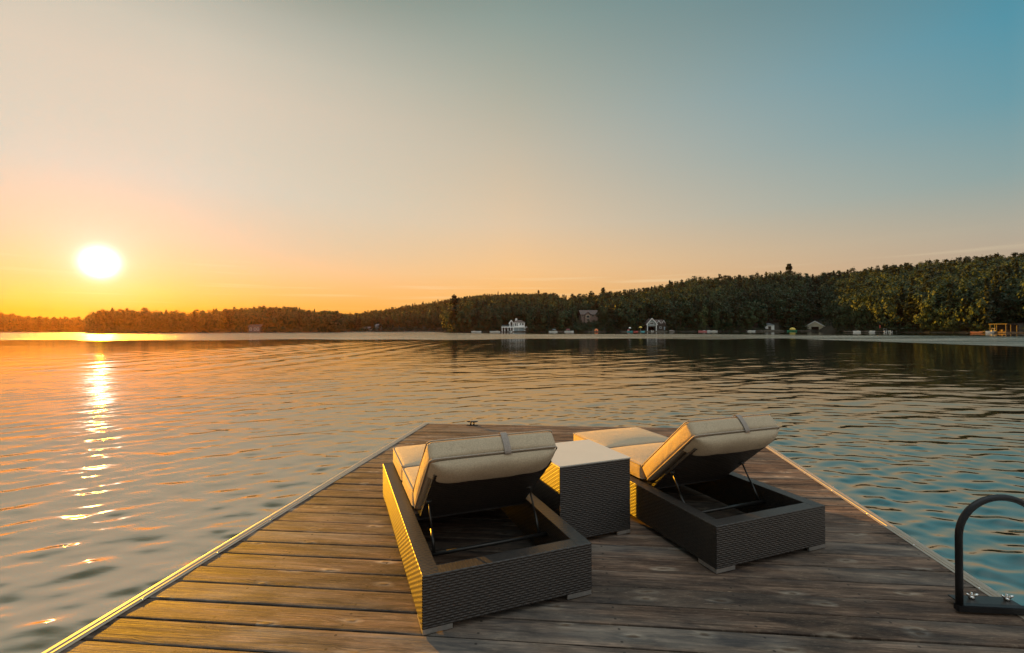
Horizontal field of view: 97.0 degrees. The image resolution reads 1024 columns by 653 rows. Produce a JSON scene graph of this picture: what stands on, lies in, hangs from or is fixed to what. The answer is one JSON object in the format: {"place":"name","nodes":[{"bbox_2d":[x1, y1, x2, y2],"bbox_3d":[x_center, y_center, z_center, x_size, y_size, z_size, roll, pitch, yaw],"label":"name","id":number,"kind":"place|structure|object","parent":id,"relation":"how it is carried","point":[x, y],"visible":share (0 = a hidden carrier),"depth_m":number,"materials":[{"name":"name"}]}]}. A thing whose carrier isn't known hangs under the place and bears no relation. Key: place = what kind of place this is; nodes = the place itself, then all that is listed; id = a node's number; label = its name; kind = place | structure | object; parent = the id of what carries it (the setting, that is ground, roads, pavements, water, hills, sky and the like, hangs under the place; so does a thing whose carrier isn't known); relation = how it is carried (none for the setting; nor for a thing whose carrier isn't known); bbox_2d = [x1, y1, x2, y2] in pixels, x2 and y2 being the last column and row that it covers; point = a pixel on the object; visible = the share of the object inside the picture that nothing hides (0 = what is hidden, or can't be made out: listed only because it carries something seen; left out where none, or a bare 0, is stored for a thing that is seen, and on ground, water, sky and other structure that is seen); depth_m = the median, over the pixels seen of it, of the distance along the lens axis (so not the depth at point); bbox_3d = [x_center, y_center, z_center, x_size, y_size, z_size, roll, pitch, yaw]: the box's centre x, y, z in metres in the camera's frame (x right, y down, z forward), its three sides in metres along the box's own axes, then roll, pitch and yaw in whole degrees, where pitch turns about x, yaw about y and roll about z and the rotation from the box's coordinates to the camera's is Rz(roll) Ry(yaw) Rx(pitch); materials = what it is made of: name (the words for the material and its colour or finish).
{"place":"outdoors","nodes":[
{"label":"outdoors","id":0,"kind":"place"},
{"bbox_2d":[0,326,364,332],"bbox_3d":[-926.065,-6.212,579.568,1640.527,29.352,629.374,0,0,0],"label":"hill","id":1,"kind":"structure","parent":0,"point":[201,332],"depth_m":288.38,"materials":[{"name":"green plant"}]},
{"bbox_2d":[0,305,370,332],"bbox_3d":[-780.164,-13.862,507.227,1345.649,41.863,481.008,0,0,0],"label":"woodland","id":2,"kind":"object","parent":1,"relation":"on","point":[284,318],"visible":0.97,"depth_m":285.60,"materials":[{"name":"green plant"}]},
{"bbox_2d":[248,324,264,332],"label":"cottage","id":3,"kind":"structure","parent":1,"relation":"on","point":[254,328],"depth_m":276.15,"materials":[{"name":"brown"}]},
{"bbox_2d":[347,321,528,331],"bbox_3d":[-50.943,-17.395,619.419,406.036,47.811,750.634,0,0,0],"label":"hill","id":4,"kind":"structure","parent":0,"point":[417,329],"depth_m":346.49,"materials":[{"name":"green plant"}]},
{"bbox_2d":[316,292,584,331],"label":"woodland","id":5,"kind":"object","parent":4,"relation":"on","point":[425,315],"visible":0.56,"depth_m":353.56,"materials":[{"name":"green plant"}]},
{"bbox_2d":[550,315,557,327],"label":"pine tree","id":6,"kind":"object","parent":4,"relation":"on","point":[553,321],"visible":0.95,"depth_m":268.37,"materials":[{"name":"green plant"}]},
{"bbox_2d":[0,331,1023,652],"bbox_3d":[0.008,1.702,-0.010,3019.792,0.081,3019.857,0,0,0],"label":"water","id":7,"kind":"structure","parent":0,"point":[132,465],"depth_m":8.85,"materials":[{"name":"blue liquid"}]},
{"bbox_2d":[501,318,526,331],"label":"boathouse","id":8,"kind":"object","parent":7,"relation":"in","point":[517,325],"visible":0.89,"depth_m":268.86,"materials":[{"name":"white wood"}]},
{"bbox_2d":[42,423,1023,652],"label":"dock","id":9,"kind":"object","parent":7,"relation":"in","point":[320,569],"visible":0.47,"depth_m":2.13,"materials":[{"name":"brown wood"}]},
{"bbox_2d":[466,421,477,425],"bbox_3d":[-0.517,1.257,5.896,0.152,0.057,0.044,0,0,5],"label":"mooring cleat","id":10,"kind":"object","parent":9,"relation":"on","point":[473,424],"visible":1,"depth_m":5.89,"materials":[{"name":"silver metal"}]},
{"bbox_2d":[383,430,591,634],"bbox_3d":[-0.302,0.900,2.779,0.797,0.725,1.700,0,0,-21],"label":"sun lounger","id":11,"kind":"object","parent":9,"relation":"on","point":[504,471],"visible":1,"depth_m":2.17,"materials":[{"name":"wicker"}]},
{"bbox_2d":[531,439,630,537],"bbox_3d":[0.409,1.031,2.906,0.492,0.460,0.492,0,0,-22],"label":"side table","id":12,"kind":"object","parent":9,"relation":"on","point":[581,487],"visible":0.76,"depth_m":2.70,"materials":[{"name":"wicker"}]},
{"bbox_2d":[573,413,824,573],"bbox_3d":[1.114,0.899,3.236,0.797,0.725,1.700,0,0,-20],"label":"sun lounger","id":13,"kind":"object","parent":9,"relation":"on","point":[708,456],"visible":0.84,"depth_m":2.68,"materials":[{"name":"black wicker"}]},
{"bbox_2d":[948,494,1023,614],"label":"swim ladder","id":14,"kind":"object","parent":9,"relation":"attached to","point":[976,603],"visible":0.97,"depth_m":1.98,"materials":[{"name":"black metal"}]},
{"bbox_2d":[644,318,665,330],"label":"boathouse","id":15,"kind":"object","parent":7,"relation":"in","point":[655,325],"visible":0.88,"depth_m":259.05,"materials":[{"name":"grey wood"}]},
{"bbox_2d":[806,321,823,328],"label":"boathouse","id":16,"kind":"object","parent":7,"relation":"in","point":[815,324],"visible":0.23,"depth_m":265.84,"materials":[{"name":"grey"}]},
{"bbox_2d":[990,324,1018,331],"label":"pavilion","id":17,"kind":"structure","parent":7,"relation":"on","point":[1008,328],"depth_m":149.54,"materials":[{"name":"brown wood"}]},
{"bbox_2d":[0,0,1023,319],"label":"sky","id":18,"kind":"structure","parent":0,"point":[343,156],"materials":[{"name":"blue"}]},
{"bbox_2d":[445,309,1023,332],"bbox_3d":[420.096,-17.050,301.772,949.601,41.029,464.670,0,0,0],"label":"hill","id":19,"kind":"structure","parent":0,"point":[776,322],"depth_m":261.68,"materials":[{"name":"green plant"}]},
{"bbox_2d":[446,294,461,324],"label":"pine tree","id":20,"kind":"object","parent":19,"relation":"on","point":[453,309],"visible":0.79,"depth_m":274.72,"materials":[{"name":"green plant"}]},
{"bbox_2d":[474,311,481,327],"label":"pine tree","id":21,"kind":"object","parent":19,"relation":"on","point":[477,315],"visible":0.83,"depth_m":271.15,"materials":[{"name":"green plant"}]},
{"bbox_2d":[559,311,568,327],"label":"broadleaf tree","id":22,"kind":"object","parent":19,"relation":"on","point":[565,317],"visible":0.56,"depth_m":267.22,"materials":[{"name":"green plant"}]},
{"bbox_2d":[578,310,597,322],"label":"hillside house","id":23,"kind":"structure","parent":19,"relation":"on","point":[585,316],"depth_m":288.17,"materials":[{"name":"grey"}]},
{"bbox_2d":[616,303,628,328],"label":"broadleaf tree","id":24,"kind":"object","parent":19,"relation":"on","point":[621,315],"visible":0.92,"depth_m":263.62,"materials":[{"name":"green plant"}]},
{"bbox_2d":[638,307,646,326],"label":"pine tree","id":25,"kind":"object","parent":19,"relation":"on","point":[640,312],"visible":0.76,"depth_m":262.30,"materials":[{"name":"green plant"}]},
{"bbox_2d":[711,301,728,326],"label":"broadleaf tree","id":26,"kind":"object","parent":19,"relation":"on","point":[721,321],"visible":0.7,"depth_m":262.58,"materials":[{"name":"green plant"}]},
{"bbox_2d":[441,252,1023,331],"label":"woodland","id":27,"kind":"object","parent":19,"relation":"on","point":[997,282],"visible":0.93,"depth_m":265.98,"materials":[{"name":"green plant"}]},
{"bbox_2d":[744,307,758,328],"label":"broadleaf tree","id":28,"kind":"object","parent":19,"relation":"on","point":[750,312],"visible":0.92,"depth_m":266.12,"materials":[{"name":"green plant"}]},
{"bbox_2d":[754,303,767,327],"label":"broadleaf tree","id":29,"kind":"object","parent":19,"relation":"on","point":[761,321],"visible":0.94,"depth_m":270.13,"materials":[{"name":"green plant"}]},
{"bbox_2d":[764,323,773,329],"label":"shed","id":30,"kind":"structure","parent":19,"relation":"on","point":[770,326],"depth_m":270.43,"materials":[{"name":"grey"}]},
{"bbox_2d":[778,307,788,327],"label":"broadleaf tree","id":31,"kind":"object","parent":19,"relation":"on","point":[779,318],"visible":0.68,"depth_m":270.72,"materials":[{"name":"green plant"}]},
{"bbox_2d":[783,263,795,274],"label":"pine tree","id":32,"kind":"object","parent":19,"relation":"on","point":[789,268],"visible":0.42,"depth_m":419.87,"materials":[{"name":"green plant"}]},
{"bbox_2d":[787,303,803,327],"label":"broadleaf tree","id":33,"kind":"object","parent":19,"relation":"on","point":[794,308],"visible":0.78,"depth_m":267.63,"materials":[{"name":"green plant"}]},
{"bbox_2d":[851,300,862,323],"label":"pine tree","id":34,"kind":"object","parent":19,"relation":"on","point":[854,310],"visible":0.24,"depth_m":217.10,"materials":[{"name":"green plant"}]},
{"bbox_2d":[856,293,882,326],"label":"broadleaf tree","id":35,"kind":"object","parent":19,"relation":"on","point":[862,321],"visible":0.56,"depth_m":205.25,"materials":[{"name":"green plant"}]},
{"bbox_2d":[874,305,886,326],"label":"broadleaf tree","id":36,"kind":"object","parent":19,"relation":"on","point":[882,314],"visible":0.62,"depth_m":196.23,"materials":[{"name":"green plant"}]},
{"bbox_2d":[887,295,905,325],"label":"pine tree","id":37,"kind":"object","parent":19,"relation":"on","point":[897,302],"visible":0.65,"depth_m":190.69,"materials":[{"name":"green plant"}]},
{"bbox_2d":[900,290,921,327],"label":"pine tree","id":38,"kind":"object","parent":19,"relation":"on","point":[907,314],"visible":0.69,"depth_m":183.40,"materials":[{"name":"green plant"}]},
{"bbox_2d":[912,291,940,328],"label":"broadleaf tree","id":39,"kind":"object","parent":19,"relation":"on","point":[922,300],"visible":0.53,"depth_m":175.74,"materials":[{"name":"green plant"}]},
{"bbox_2d":[941,290,956,328],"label":"spruce tree","id":40,"kind":"object","parent":19,"relation":"on","point":[949,299],"visible":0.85,"depth_m":168.82,"materials":[{"name":"green plant"}]},
{"bbox_2d":[953,296,981,326],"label":"pine tree","id":41,"kind":"object","parent":19,"relation":"on","point":[965,302],"visible":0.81,"depth_m":164.09,"materials":[{"name":"green plant"}]},
{"bbox_2d":[970,297,997,325],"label":"broadleaf tree","id":42,"kind":"object","parent":19,"relation":"on","point":[995,312],"visible":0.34,"depth_m":161.71,"materials":[{"name":"green plant"}]}
]}

